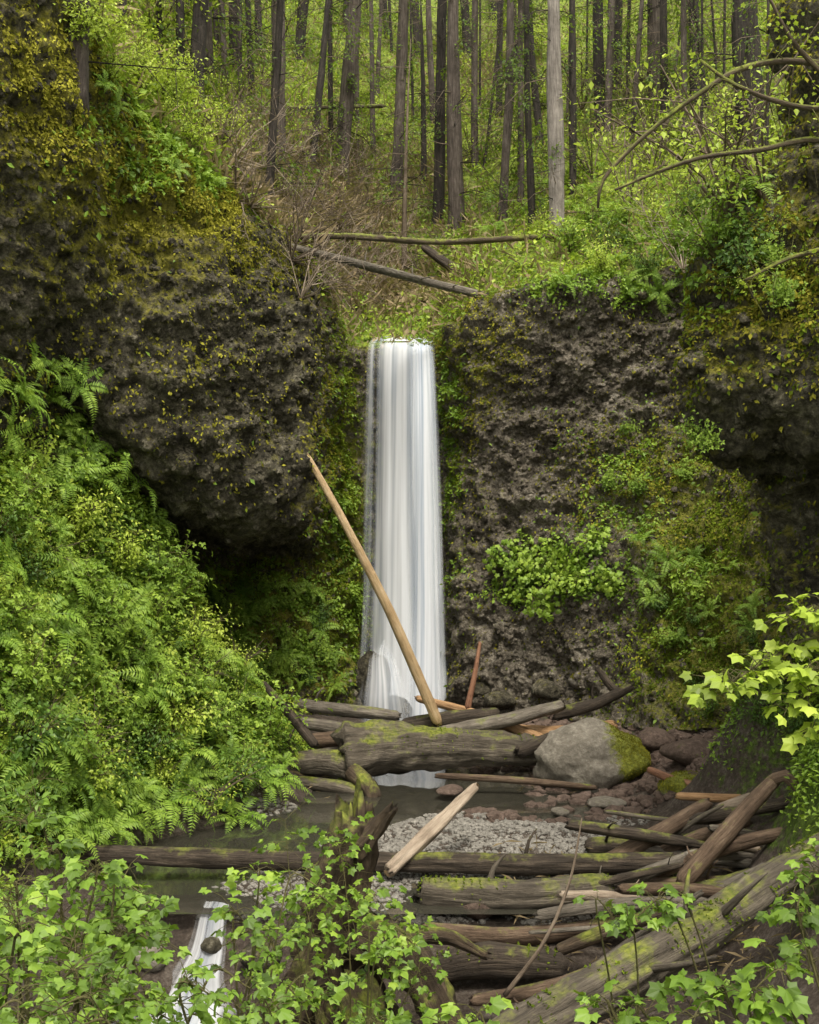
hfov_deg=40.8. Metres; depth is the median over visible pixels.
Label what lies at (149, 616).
fern
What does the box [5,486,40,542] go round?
fern
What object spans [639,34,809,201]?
shrub
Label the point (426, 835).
driftwood log
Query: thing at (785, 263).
shrub
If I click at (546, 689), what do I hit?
rock
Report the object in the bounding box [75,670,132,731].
shrub
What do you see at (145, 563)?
fern
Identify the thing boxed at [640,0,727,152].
conifer tree
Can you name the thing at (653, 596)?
fern
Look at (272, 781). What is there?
fern
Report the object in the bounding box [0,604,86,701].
shrub
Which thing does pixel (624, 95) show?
shrub
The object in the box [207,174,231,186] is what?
fern
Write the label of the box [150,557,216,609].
shrub
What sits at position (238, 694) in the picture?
shrub
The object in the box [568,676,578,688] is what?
rock
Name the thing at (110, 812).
fern
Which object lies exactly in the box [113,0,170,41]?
conifer tree
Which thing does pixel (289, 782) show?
fern
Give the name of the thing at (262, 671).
fern
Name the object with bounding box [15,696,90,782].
fern
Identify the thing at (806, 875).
sapling
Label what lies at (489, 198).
fern
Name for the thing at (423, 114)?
conifer tree
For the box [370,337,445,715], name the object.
waterfall
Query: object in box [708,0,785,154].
conifer tree
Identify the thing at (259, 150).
shrub
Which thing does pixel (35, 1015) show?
salmonberry bush
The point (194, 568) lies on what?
fern
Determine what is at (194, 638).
shrub
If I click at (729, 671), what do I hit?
shrub
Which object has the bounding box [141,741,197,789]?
shrub
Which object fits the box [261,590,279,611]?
fern
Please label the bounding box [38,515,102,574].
shrub
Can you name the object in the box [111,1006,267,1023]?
creek water
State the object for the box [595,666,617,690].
stick
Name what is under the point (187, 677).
shrub
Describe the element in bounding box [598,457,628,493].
shrub
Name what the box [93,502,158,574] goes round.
shrub
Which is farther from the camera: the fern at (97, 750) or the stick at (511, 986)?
the fern at (97, 750)
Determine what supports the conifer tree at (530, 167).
on the hillside
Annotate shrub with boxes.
[0,394,64,469]
[0,450,64,542]
[0,497,34,555]
[0,555,19,601]
[0,564,64,638]
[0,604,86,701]
[0,617,58,663]
[0,676,75,747]
[0,678,107,780]
[0,722,93,843]
[1,433,54,484]
[9,576,65,624]
[11,543,55,586]
[21,604,86,661]
[31,684,103,734]
[35,494,69,530]
[35,571,98,612]
[36,419,129,495]
[36,779,78,814]
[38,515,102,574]
[40,627,101,687]
[46,677,140,761]
[47,478,111,553]
[49,470,131,534]
[50,704,150,774]
[53,0,122,47]
[56,735,147,803]
[57,542,133,597]
[58,598,111,643]
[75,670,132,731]
[77,559,156,652]
[90,0,160,50]
[90,653,131,705]
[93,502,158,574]
[94,37,160,82]
[95,629,161,679]
[107,726,160,786]
[109,8,131,41]
[113,683,185,740]
[118,32,188,107]
[123,648,200,707]
[125,32,170,74]
[126,701,201,766]
[127,26,158,58]
[131,35,207,100]
[132,624,179,665]
[133,569,193,630]
[133,711,195,764]
[134,524,212,587]
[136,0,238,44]
[137,664,243,739]
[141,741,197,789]
[144,94,186,123]
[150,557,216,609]
[153,46,211,91]
[153,74,209,113]
[155,629,224,701]
[165,94,234,149]
[166,750,273,819]
[172,588,242,656]
[174,728,284,810]
[176,747,220,771]
[183,639,250,684]
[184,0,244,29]
[185,675,249,750]
[190,83,229,115]
[201,91,259,137]
[204,68,235,100]
[204,581,232,614]
[208,608,271,681]
[212,600,244,626]
[213,45,265,113]
[221,697,255,733]
[224,654,260,704]
[231,123,248,144]
[233,728,276,769]
[234,634,254,654]
[235,680,332,748]
[243,0,318,35]
[244,129,288,171]
[249,592,279,620]
[251,571,276,592]
[252,75,335,144]
[257,28,318,88]
[258,671,286,692]
[262,642,296,679]
[264,174,289,191]
[269,620,299,652]
[270,588,301,611]
[291,661,320,693]
[305,598,338,629]
[307,627,341,668]
[308,583,327,600]
[311,21,377,62]
[350,111,375,145]
[359,77,383,101]
[408,8,470,47]
[428,108,503,166]
[429,86,478,117]
[481,4,517,33]
[523,3,546,58]
[524,206,555,233]
[530,75,565,109]
[533,88,632,178]
[540,35,629,111]
[541,204,592,254]
[559,21,818,222]
[564,115,702,210]
[569,186,616,232]
[570,80,700,169]
[575,219,621,273]
[576,33,622,76]
[576,213,635,253]
[598,186,645,227]
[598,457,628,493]
[601,53,720,136]
[602,218,652,250]
[612,47,659,110]
[615,8,687,83]
[615,225,671,275]
[617,416,643,434]
[618,187,678,232]
[621,464,652,494]
[636,589,674,613]
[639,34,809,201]
[640,205,704,257]
[641,172,764,258]
[646,84,715,143]
[646,621,686,648]
[658,179,706,217]
[663,454,696,481]
[667,147,733,185]
[669,405,724,458]
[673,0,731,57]
[673,102,754,168]
[676,166,730,214]
[679,70,732,109]
[680,667,703,685]
[682,608,701,624]
[684,82,776,137]
[691,691,728,718]
[702,195,779,276]
[709,231,758,286]
[720,664,738,678]
[731,695,785,727]
[733,198,795,245]
[739,627,759,648]
[746,642,793,670]
[750,232,795,274]
[753,250,807,312]
[760,244,794,269]
[772,700,818,733]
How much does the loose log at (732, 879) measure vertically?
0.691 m
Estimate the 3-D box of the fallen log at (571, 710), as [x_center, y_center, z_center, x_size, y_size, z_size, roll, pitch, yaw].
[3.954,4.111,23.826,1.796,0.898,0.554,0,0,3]
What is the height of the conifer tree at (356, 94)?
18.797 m
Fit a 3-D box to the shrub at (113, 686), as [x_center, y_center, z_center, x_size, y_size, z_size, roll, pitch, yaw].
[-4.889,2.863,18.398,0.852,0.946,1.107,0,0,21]
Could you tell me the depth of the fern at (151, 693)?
19.18 m
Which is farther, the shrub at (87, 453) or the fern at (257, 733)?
the fern at (257, 733)
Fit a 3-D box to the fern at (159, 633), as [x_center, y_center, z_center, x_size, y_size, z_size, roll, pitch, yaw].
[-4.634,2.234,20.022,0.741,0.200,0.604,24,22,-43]
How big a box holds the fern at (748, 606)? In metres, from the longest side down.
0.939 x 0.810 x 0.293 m
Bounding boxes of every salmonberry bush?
[0,778,87,1018]
[0,850,62,1018]
[0,886,105,1023]
[0,891,65,1011]
[0,970,152,1023]
[0,972,75,1023]
[29,945,206,1023]
[36,854,179,1023]
[68,881,178,1023]
[85,910,231,1023]
[149,952,273,1023]
[198,887,278,1015]
[223,967,346,1023]
[224,862,339,1023]
[230,996,310,1023]
[240,986,298,1023]
[247,884,365,1023]
[300,977,402,1023]
[331,903,427,1023]
[332,999,409,1023]
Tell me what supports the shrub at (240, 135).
on the hillside
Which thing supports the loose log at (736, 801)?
on the loose log
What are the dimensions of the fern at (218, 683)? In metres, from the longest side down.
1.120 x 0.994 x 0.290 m
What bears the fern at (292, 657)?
attached to the cliff at (109, 424)
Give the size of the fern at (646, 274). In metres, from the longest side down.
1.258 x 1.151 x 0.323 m
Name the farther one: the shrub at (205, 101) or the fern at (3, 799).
the shrub at (205, 101)
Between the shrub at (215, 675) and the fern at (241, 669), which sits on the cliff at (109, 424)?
the fern at (241, 669)
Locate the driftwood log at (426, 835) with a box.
[383,782,478,877]
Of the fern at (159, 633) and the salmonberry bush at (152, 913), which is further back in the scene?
the fern at (159, 633)
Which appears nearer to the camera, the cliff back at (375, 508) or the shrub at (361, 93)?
the cliff back at (375, 508)
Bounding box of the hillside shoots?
[96,0,787,346]
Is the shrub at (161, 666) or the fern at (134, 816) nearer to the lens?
the fern at (134, 816)
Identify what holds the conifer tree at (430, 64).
on the hillside
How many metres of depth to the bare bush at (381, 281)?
35.69 m
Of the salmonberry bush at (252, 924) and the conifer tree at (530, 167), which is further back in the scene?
the conifer tree at (530, 167)
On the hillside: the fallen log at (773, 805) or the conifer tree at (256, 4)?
the conifer tree at (256, 4)
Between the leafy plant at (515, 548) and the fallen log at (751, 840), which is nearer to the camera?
the fallen log at (751, 840)
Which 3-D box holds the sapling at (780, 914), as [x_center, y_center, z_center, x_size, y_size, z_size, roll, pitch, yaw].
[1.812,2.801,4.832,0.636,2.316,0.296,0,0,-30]
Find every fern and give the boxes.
[0,354,50,446]
[0,367,18,408]
[0,378,53,407]
[0,395,33,465]
[0,439,42,471]
[0,530,27,593]
[0,611,29,667]
[0,654,62,696]
[0,692,39,730]
[0,729,67,795]
[0,747,52,831]
[0,753,67,802]
[0,766,40,811]
[0,828,24,863]
[2,461,29,502]
[3,516,50,561]
[4,580,90,642]
[4,789,56,837]
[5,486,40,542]
[9,692,66,768]
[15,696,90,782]
[22,609,90,676]
[24,453,107,507]
[24,480,56,528]
[26,341,61,392]
[31,371,75,431]
[33,532,100,621]
[34,801,105,862]
[36,804,91,843]
[37,350,88,393]
[38,747,100,808]
[41,673,75,713]
[43,515,75,542]
[44,393,89,417]
[46,572,87,643]
[49,797,116,855]
[50,355,108,427]
[50,698,98,737]
[51,412,94,449]
[51,751,97,816]
[53,431,110,483]
[62,734,114,773]
[66,457,131,498]
[68,555,112,578]
[69,624,95,651]
[70,659,125,695]
[73,590,124,657]
[74,634,108,674]
[79,592,102,616]
[80,500,107,530]
[80,806,140,845]
[82,795,146,870]
[83,527,117,551]
[84,567,134,612]
[85,779,115,806]
[91,68,121,104]
[95,440,133,482]
[100,777,128,809]
[101,581,160,647]
[101,640,129,665]
[105,762,154,840]
[108,85,132,122]
[109,459,157,511]
[111,646,180,727]
[118,706,147,742]
[119,801,152,828]
[121,575,155,601]
[121,734,167,774]
[122,784,187,837]
[126,641,169,676]
[126,776,166,796]
[129,105,149,124]
[129,555,159,576]
[136,820,161,842]
[138,763,214,833]
[141,624,165,646]
[142,130,169,142]
[143,601,167,632]
[144,507,178,536]
[148,581,184,610]
[154,723,220,777]
[156,157,192,180]
[158,648,177,682]
[160,764,220,833]
[169,754,220,792]
[171,558,208,586]
[173,616,221,663]
[189,671,230,708]
[189,693,229,739]
[195,738,272,796]
[196,565,226,607]
[204,793,268,831]
[205,145,226,162]
[205,647,249,673]
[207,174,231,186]
[208,754,298,804]
[210,802,244,813]
[221,652,265,698]
[221,672,274,721]
[229,661,270,686]
[232,747,273,762]
[235,633,259,648]
[236,650,268,673]
[237,600,263,629]
[237,713,277,746]
[244,756,315,809]
[260,623,295,648]
[260,657,274,666]
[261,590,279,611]
[268,666,308,692]
[270,641,308,672]
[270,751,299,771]
[271,570,308,600]
[294,577,326,605]
[294,616,341,647]
[295,638,322,672]
[295,669,320,694]
[309,592,336,618]
[323,668,354,700]
[324,642,348,664]
[466,218,515,235]
[475,190,513,202]
[509,198,548,215]
[525,170,566,189]
[542,265,583,296]
[564,200,587,210]
[573,182,600,194]
[573,244,610,260]
[582,220,614,229]
[589,157,617,166]
[595,206,633,221]
[602,207,645,234]
[604,251,633,263]
[609,175,642,191]
[612,268,647,314]
[616,530,654,545]
[617,231,657,248]
[628,558,663,598]
[630,258,664,286]
[638,588,664,606]
[640,264,681,316]
[641,175,683,187]
[645,538,687,583]
[649,225,666,240]
[662,626,689,643]
[685,544,704,561]
[688,575,709,591]
[694,597,721,619]
[697,635,719,652]
[711,173,777,203]
[711,559,746,573]
[725,676,752,708]
[728,610,758,637]
[736,588,765,619]
[737,658,754,681]
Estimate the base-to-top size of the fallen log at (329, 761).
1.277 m
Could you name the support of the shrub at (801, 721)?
on the ground at (190, 934)
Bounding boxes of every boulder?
[533,717,650,792]
[657,770,697,794]
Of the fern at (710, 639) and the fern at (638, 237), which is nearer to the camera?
the fern at (710, 639)
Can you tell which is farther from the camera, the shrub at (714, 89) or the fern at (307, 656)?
the shrub at (714, 89)
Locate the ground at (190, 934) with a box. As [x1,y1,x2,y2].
[0,422,818,1023]
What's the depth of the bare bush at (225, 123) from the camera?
23.19 m
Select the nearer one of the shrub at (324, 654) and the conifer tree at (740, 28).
the shrub at (324, 654)
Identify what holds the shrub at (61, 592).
on the ground at (190, 934)
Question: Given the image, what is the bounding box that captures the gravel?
[194,782,649,925]
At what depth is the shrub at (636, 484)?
27.32 m
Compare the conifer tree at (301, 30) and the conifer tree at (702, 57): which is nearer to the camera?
the conifer tree at (702, 57)
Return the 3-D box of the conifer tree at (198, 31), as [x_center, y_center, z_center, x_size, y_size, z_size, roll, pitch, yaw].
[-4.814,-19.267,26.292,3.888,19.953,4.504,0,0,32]
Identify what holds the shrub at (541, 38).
on the hillside
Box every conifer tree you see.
[66,0,243,123]
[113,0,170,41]
[146,0,174,60]
[149,0,235,132]
[160,0,255,101]
[168,2,282,119]
[185,0,286,85]
[191,0,300,133]
[212,0,271,90]
[212,0,294,81]
[212,0,296,105]
[213,9,265,57]
[220,0,341,178]
[236,0,338,209]
[242,0,267,57]
[285,0,333,65]
[286,0,385,171]
[287,0,394,162]
[312,0,401,186]
[317,0,383,155]
[326,0,412,151]
[335,0,347,34]
[353,40,456,269]
[357,0,446,201]
[360,0,413,97]
[366,0,397,37]
[373,0,397,52]
[374,0,465,184]
[381,0,469,123]
[384,0,435,61]
[385,0,460,122]
[392,0,485,224]
[413,0,498,230]
[424,0,506,173]
[434,1,478,49]
[445,0,547,220]
[446,0,494,58]
[459,0,536,165]
[461,0,514,105]
[462,0,577,201]
[462,5,544,157]
[463,1,540,116]
[467,0,592,229]
[468,3,535,82]
[470,0,496,20]
[486,0,615,231]
[498,0,568,148]
[529,0,620,194]
[531,0,613,121]
[544,0,604,87]
[560,0,656,133]
[562,0,645,138]
[576,0,625,92]
[580,0,649,112]
[585,0,691,141]
[603,0,680,103]
[628,0,731,110]
[631,0,692,143]
[632,2,722,84]
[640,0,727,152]
[657,0,727,106]
[662,0,751,153]
[667,0,730,63]
[677,0,765,92]
[682,0,786,153]
[687,0,730,78]
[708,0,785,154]
[713,0,758,41]
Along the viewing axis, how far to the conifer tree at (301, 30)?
46.81 m
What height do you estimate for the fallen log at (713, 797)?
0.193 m
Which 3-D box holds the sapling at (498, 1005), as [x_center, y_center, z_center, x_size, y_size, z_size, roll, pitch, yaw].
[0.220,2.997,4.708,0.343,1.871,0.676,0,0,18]
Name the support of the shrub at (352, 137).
on the hillside
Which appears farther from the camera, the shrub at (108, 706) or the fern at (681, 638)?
the fern at (681, 638)
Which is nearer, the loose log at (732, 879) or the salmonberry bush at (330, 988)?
the salmonberry bush at (330, 988)
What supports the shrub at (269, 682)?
on the cliff at (109, 424)
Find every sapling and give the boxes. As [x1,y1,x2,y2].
[401,991,513,1023]
[572,890,651,1023]
[573,979,681,1023]
[627,881,720,1023]
[645,968,744,1021]
[649,998,741,1023]
[679,592,818,754]
[702,980,807,1023]
[740,938,818,1023]
[754,878,818,983]
[776,838,818,888]
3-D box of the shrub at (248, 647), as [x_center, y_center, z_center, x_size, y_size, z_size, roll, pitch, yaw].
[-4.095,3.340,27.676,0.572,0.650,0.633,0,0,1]
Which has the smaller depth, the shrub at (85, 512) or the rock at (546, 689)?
the shrub at (85, 512)
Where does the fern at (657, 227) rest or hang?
on the hillside
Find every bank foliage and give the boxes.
[0,416,320,926]
[700,641,818,831]
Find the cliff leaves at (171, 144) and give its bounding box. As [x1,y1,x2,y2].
[1,38,818,723]
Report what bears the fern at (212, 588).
on the cliff at (109, 424)
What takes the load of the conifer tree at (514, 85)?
on the hillside
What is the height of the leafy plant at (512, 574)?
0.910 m
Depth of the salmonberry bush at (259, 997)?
5.43 m
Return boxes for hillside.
[90,0,788,348]
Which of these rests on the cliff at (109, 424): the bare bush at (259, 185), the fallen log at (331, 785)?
the bare bush at (259, 185)
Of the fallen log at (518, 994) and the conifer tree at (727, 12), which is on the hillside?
the conifer tree at (727, 12)
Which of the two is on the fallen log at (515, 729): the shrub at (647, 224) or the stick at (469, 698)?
the stick at (469, 698)
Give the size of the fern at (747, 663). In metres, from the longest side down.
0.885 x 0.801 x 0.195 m
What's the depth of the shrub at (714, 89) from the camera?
40.22 m
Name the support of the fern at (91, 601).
on the cliff at (109, 424)
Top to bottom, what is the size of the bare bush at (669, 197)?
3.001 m
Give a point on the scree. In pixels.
(647, 782)
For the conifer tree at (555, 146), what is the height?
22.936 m
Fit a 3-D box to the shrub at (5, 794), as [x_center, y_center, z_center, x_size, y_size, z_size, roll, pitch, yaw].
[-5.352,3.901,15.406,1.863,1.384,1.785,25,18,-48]
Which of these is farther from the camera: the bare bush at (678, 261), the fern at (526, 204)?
the fern at (526, 204)
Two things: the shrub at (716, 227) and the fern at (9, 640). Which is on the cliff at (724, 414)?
the shrub at (716, 227)
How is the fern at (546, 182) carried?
on the hillside
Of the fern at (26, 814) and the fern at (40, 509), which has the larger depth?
the fern at (40, 509)
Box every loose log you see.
[528,916,640,934]
[555,880,639,900]
[564,820,704,847]
[598,851,684,885]
[599,849,696,886]
[599,889,703,958]
[604,809,722,824]
[615,882,724,897]
[660,820,752,851]
[675,803,723,834]
[695,868,748,882]
[698,882,728,886]
[705,862,763,898]
[706,824,755,835]
[714,793,749,808]
[714,850,754,860]
[736,846,759,853]
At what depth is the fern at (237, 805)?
19.50 m
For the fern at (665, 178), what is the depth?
35.42 m
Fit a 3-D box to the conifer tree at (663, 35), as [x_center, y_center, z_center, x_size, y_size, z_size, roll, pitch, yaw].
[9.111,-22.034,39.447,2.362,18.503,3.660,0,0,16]
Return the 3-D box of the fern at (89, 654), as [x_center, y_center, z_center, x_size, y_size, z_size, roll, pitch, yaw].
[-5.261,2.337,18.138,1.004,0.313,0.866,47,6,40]
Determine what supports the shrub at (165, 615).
on the ground at (190, 934)
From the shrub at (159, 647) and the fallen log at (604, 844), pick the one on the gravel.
the fallen log at (604, 844)
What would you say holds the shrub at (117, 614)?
on the ground at (190, 934)
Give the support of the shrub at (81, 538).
on the ground at (190, 934)
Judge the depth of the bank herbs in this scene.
18.82 m
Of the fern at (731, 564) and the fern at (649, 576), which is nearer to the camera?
the fern at (731, 564)
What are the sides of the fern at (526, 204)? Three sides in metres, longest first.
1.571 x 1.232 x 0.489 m
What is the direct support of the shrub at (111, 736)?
on the ground at (190, 934)
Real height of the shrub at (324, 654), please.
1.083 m
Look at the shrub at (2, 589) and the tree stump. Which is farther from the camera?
the shrub at (2, 589)
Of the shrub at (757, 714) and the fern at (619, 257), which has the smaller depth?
the shrub at (757, 714)
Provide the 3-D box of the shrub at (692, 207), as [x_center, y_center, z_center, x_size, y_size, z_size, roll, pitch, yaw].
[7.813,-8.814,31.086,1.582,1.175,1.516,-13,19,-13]
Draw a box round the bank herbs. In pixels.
[0,420,311,902]
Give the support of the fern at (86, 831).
on the ground at (190, 934)
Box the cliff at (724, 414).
[678,0,818,675]
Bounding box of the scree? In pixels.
[456,713,720,823]
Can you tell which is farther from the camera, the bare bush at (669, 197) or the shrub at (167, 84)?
the bare bush at (669, 197)
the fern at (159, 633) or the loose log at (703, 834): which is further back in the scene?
the fern at (159, 633)
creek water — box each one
[91,714,676,913]
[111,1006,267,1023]
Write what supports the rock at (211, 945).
in the cascade
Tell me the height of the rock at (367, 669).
1.609 m
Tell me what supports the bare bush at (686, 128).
on the hillside
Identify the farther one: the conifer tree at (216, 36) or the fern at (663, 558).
the conifer tree at (216, 36)
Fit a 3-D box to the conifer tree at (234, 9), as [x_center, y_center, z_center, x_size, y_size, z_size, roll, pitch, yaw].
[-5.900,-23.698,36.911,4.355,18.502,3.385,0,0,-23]
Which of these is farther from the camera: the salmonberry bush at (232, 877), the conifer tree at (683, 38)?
the conifer tree at (683, 38)
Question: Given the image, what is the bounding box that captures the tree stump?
[268,778,492,1023]
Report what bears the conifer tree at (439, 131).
on the hillside
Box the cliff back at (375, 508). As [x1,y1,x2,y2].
[312,265,768,729]
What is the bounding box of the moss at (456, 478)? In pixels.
[0,0,818,730]
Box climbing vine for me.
[250,798,450,1023]
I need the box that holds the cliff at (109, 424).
[0,0,340,714]
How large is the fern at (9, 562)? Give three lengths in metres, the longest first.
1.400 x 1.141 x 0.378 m
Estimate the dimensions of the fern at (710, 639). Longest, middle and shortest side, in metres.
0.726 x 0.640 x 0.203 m
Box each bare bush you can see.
[166,73,287,203]
[194,90,325,220]
[209,61,294,205]
[210,115,306,254]
[224,207,354,299]
[232,133,329,269]
[240,99,318,178]
[247,120,331,197]
[258,151,343,249]
[259,168,370,253]
[276,174,378,323]
[277,121,334,195]
[277,127,327,206]
[277,158,370,247]
[286,102,346,189]
[298,104,376,185]
[298,156,366,208]
[314,206,369,319]
[316,228,388,313]
[319,116,378,181]
[320,199,385,280]
[325,206,383,275]
[330,122,372,181]
[332,179,399,253]
[338,241,385,330]
[340,225,412,292]
[346,242,410,288]
[350,132,389,174]
[351,135,409,184]
[351,173,413,217]
[359,211,405,264]
[380,186,421,242]
[380,225,454,291]
[594,101,650,146]
[607,121,675,190]
[612,166,722,238]
[620,74,671,138]
[620,177,720,271]
[628,128,720,195]
[654,95,736,148]
[687,90,768,151]
[704,85,739,124]
[754,71,782,142]
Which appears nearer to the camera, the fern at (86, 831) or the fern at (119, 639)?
the fern at (86, 831)
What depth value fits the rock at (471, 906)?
15.31 m
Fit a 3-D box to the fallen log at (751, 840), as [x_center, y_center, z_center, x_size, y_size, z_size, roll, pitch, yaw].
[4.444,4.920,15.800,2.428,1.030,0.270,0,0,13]
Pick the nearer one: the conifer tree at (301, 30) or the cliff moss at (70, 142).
the cliff moss at (70, 142)
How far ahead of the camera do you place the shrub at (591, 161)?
38.32 m
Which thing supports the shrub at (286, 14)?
on the hillside
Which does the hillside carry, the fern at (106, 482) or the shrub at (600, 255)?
the shrub at (600, 255)
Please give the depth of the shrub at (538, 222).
33.22 m
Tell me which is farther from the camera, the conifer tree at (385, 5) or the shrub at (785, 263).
the conifer tree at (385, 5)
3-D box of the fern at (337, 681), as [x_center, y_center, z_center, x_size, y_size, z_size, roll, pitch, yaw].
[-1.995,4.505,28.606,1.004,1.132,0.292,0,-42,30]
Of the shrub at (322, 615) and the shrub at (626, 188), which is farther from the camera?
the shrub at (626, 188)
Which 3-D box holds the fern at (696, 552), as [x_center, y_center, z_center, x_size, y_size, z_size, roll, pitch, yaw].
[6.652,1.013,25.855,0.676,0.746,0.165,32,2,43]
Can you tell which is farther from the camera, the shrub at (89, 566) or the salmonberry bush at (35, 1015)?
the shrub at (89, 566)
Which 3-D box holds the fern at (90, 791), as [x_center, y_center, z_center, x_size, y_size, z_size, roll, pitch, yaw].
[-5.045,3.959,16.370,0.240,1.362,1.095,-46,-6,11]
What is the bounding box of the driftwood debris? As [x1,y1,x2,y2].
[280,732,816,1023]
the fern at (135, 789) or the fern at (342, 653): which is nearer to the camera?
the fern at (135, 789)
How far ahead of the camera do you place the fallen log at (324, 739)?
23.27 m
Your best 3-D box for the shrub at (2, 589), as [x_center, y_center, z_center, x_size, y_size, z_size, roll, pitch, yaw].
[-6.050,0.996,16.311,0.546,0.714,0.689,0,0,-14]
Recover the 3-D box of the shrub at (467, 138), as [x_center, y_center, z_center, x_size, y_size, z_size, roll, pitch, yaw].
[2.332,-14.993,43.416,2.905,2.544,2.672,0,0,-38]
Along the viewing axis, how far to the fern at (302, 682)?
28.25 m
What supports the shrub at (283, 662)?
on the cliff at (109, 424)
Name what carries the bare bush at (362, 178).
on the hillside
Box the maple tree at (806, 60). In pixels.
[586,0,818,314]
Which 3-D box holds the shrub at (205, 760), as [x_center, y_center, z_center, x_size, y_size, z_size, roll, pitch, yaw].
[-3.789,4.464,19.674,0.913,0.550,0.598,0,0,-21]
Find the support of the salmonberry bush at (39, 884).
on the ground at (190, 934)
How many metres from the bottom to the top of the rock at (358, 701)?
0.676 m
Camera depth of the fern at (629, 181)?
36.29 m
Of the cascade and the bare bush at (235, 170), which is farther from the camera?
the bare bush at (235, 170)
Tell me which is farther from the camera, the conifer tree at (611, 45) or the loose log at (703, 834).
the conifer tree at (611, 45)
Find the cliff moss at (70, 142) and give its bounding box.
[0,0,818,728]
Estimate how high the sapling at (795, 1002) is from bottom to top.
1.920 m
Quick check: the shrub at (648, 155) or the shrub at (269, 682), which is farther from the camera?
the shrub at (648, 155)
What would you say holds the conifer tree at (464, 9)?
on the hillside
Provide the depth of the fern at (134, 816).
18.04 m
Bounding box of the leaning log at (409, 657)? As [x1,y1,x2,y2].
[307,452,441,726]
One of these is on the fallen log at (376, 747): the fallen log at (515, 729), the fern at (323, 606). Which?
the fallen log at (515, 729)
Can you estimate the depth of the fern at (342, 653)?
29.15 m
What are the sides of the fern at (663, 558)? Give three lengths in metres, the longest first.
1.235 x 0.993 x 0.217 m
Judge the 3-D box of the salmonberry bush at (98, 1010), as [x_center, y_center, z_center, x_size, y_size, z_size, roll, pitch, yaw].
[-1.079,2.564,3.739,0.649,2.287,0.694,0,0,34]
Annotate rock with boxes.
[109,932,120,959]
[135,946,166,971]
[200,936,221,954]
[238,937,282,972]
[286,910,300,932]
[353,651,390,706]
[355,696,363,705]
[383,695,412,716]
[435,784,462,795]
[464,903,493,919]
[465,682,490,696]
[483,691,515,709]
[531,678,560,699]
[551,807,569,816]
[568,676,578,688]
[586,796,626,807]
[637,727,675,751]
[659,738,715,765]
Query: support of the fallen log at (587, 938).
on the ground at (190, 934)
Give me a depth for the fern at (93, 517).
19.26 m
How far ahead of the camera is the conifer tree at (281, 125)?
31.68 m
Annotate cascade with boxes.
[151,920,220,1023]
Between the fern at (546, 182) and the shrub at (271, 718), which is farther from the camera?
the fern at (546, 182)
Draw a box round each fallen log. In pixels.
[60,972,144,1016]
[71,828,679,875]
[254,104,385,109]
[261,681,318,748]
[286,728,345,779]
[291,687,401,720]
[292,225,584,244]
[292,243,488,297]
[296,731,337,748]
[298,776,363,794]
[300,717,341,731]
[330,719,536,781]
[345,763,380,797]
[402,708,500,726]
[411,853,616,915]
[414,695,542,735]
[421,245,459,271]
[422,913,637,945]
[434,773,597,789]
[436,941,569,982]
[438,700,565,729]
[468,968,583,1005]
[485,832,818,1023]
[500,720,617,733]
[513,732,548,757]
[532,896,705,920]
[551,682,634,720]
[551,860,723,882]
[554,911,667,954]
[583,833,689,852]
[607,798,712,852]
[644,846,751,867]
[646,767,690,784]
[654,827,781,877]
[675,792,740,802]
[676,775,779,883]
[689,796,791,823]
[769,770,798,790]
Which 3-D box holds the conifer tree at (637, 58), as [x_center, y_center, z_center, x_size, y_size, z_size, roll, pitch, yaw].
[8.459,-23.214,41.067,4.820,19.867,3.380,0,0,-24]
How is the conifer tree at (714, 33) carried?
on the hillside
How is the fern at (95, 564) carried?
on the ground at (190, 934)
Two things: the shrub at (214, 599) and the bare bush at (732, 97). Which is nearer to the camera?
the shrub at (214, 599)
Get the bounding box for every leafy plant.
[482,541,516,578]
[497,574,528,605]
[501,528,538,566]
[503,557,535,590]
[513,575,561,622]
[516,563,549,588]
[523,543,560,580]
[536,532,564,560]
[540,541,570,575]
[541,565,568,596]
[555,542,588,579]
[555,561,593,601]
[572,517,613,559]
[584,558,626,597]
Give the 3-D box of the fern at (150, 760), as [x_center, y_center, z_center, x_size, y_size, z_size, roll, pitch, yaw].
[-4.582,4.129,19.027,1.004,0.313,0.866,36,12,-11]
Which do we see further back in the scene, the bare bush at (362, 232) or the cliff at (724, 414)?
the bare bush at (362, 232)
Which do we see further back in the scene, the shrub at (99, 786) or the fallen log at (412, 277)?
the fallen log at (412, 277)
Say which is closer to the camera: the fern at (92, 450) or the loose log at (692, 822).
the loose log at (692, 822)
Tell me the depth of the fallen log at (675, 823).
16.83 m
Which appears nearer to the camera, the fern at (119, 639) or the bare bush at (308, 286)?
the fern at (119, 639)
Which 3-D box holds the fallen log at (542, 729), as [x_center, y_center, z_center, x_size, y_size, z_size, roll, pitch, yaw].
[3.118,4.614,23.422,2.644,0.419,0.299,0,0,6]
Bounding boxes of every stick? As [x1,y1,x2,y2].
[465,641,480,708]
[503,818,581,996]
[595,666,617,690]

